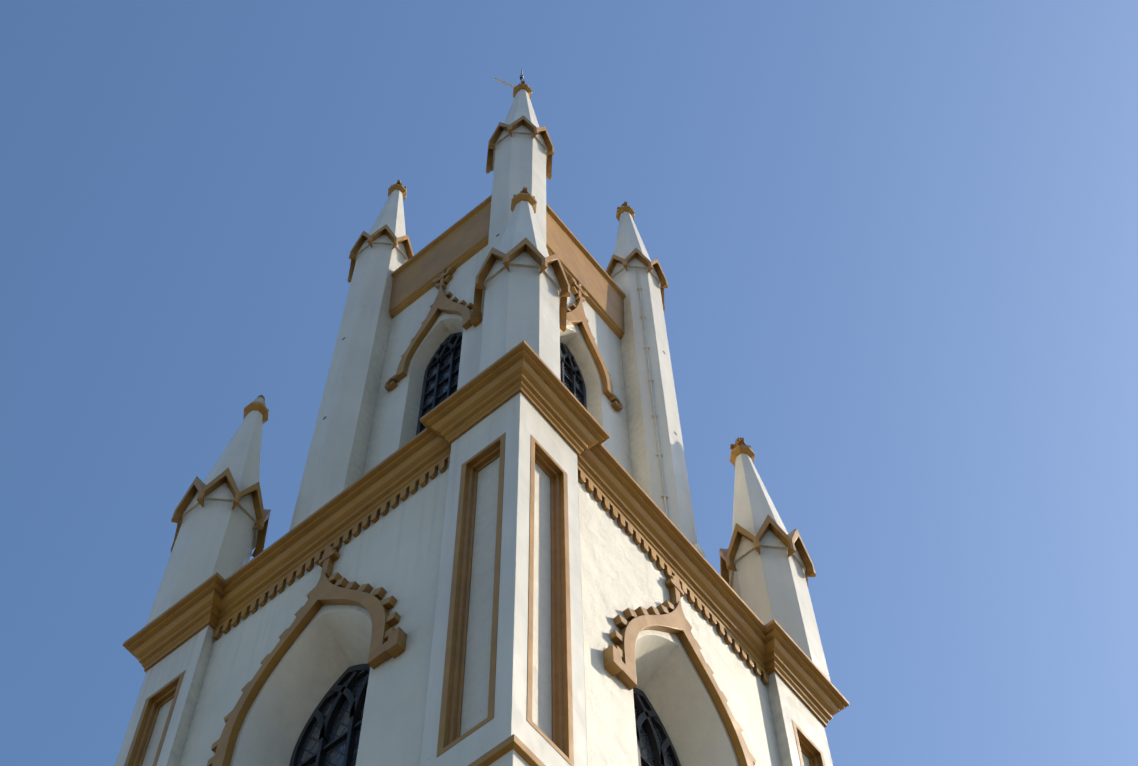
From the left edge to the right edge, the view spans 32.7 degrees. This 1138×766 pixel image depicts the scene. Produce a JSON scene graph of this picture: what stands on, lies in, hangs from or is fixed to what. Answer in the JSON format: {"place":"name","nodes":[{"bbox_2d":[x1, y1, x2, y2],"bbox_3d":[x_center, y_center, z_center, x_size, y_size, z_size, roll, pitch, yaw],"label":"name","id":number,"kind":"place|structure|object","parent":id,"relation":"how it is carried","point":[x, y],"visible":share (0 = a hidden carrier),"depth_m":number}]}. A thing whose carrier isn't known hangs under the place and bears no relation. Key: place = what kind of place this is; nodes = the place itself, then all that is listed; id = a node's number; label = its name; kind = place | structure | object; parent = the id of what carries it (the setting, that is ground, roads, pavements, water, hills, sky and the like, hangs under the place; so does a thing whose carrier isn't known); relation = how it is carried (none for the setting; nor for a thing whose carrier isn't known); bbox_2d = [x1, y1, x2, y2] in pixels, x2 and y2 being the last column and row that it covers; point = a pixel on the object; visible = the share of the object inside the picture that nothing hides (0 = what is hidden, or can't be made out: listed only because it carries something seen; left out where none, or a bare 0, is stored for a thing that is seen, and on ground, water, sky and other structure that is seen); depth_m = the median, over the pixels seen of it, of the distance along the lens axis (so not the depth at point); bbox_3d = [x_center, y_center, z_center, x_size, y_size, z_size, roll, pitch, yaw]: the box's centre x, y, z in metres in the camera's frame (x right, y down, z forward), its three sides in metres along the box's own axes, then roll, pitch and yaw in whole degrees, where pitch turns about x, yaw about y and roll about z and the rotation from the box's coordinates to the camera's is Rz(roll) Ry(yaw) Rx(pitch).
{"place":"outdoors","nodes":[
{"label":"outdoors","id":0,"kind":"place"},
{"bbox_2d":[115,78,832,765],"bbox_3d":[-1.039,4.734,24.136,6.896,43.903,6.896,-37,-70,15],"label":"tower painted masonry","id":1,"kind":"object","parent":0,"point":[369,422],"visible":0.54,"depth_m":27.48},
{"bbox_2d":[122,80,848,765],"bbox_3d":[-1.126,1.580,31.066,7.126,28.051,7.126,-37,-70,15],"label":"decorative trim","id":2,"kind":"structure","parent":1,"relation":"attached to","point":[218,602],"depth_m":24.49},
{"bbox_2d":[637,267,667,516],"bbox_3d":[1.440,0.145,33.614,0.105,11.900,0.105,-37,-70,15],"label":"tower conduits","id":3,"kind":"object","parent":1,"relation":"attached to","point":[654,415],"visible":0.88,"depth_m":33.28},
{"bbox_2d":[142,457,809,765],"bbox_3d":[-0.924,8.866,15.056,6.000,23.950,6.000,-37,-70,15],"label":"tower stucco walls","id":4,"kind":"structure","parent":0,"point":[396,552],"depth_m":22.24},
{"bbox_2d":[289,234,680,765],"bbox_3d":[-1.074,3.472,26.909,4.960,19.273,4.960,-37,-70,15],"label":"window frames","id":5,"kind":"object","parent":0,"point":[647,716],"visible":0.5,"depth_m":22.34},
{"bbox_2d":[297,340,673,765],"bbox_3d":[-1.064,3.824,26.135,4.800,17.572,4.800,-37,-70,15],"label":"tower window glass","id":6,"kind":"object","parent":5,"relation":"in","point":[334,755],"depth_m":21.95},
{"bbox_2d":[257,182,738,441],"bbox_3d":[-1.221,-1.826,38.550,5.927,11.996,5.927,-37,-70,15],"label":"tower finial knobs","id":7,"kind":"object","parent":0,"point":[262,396],"visible":0.1,"depth_m":32.91},
{"bbox_2d":[520,69,523,82],"bbox_3d":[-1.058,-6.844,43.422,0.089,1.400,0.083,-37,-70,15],"label":"lightning rod","id":8,"kind":"object","parent":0,"point":[521,77],"visible":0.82,"depth_m":43.47},
{"bbox_2d":[0,0,1137,765],"label":"sky","id":9,"kind":"structure","parent":0,"point":[894,243]}
]}

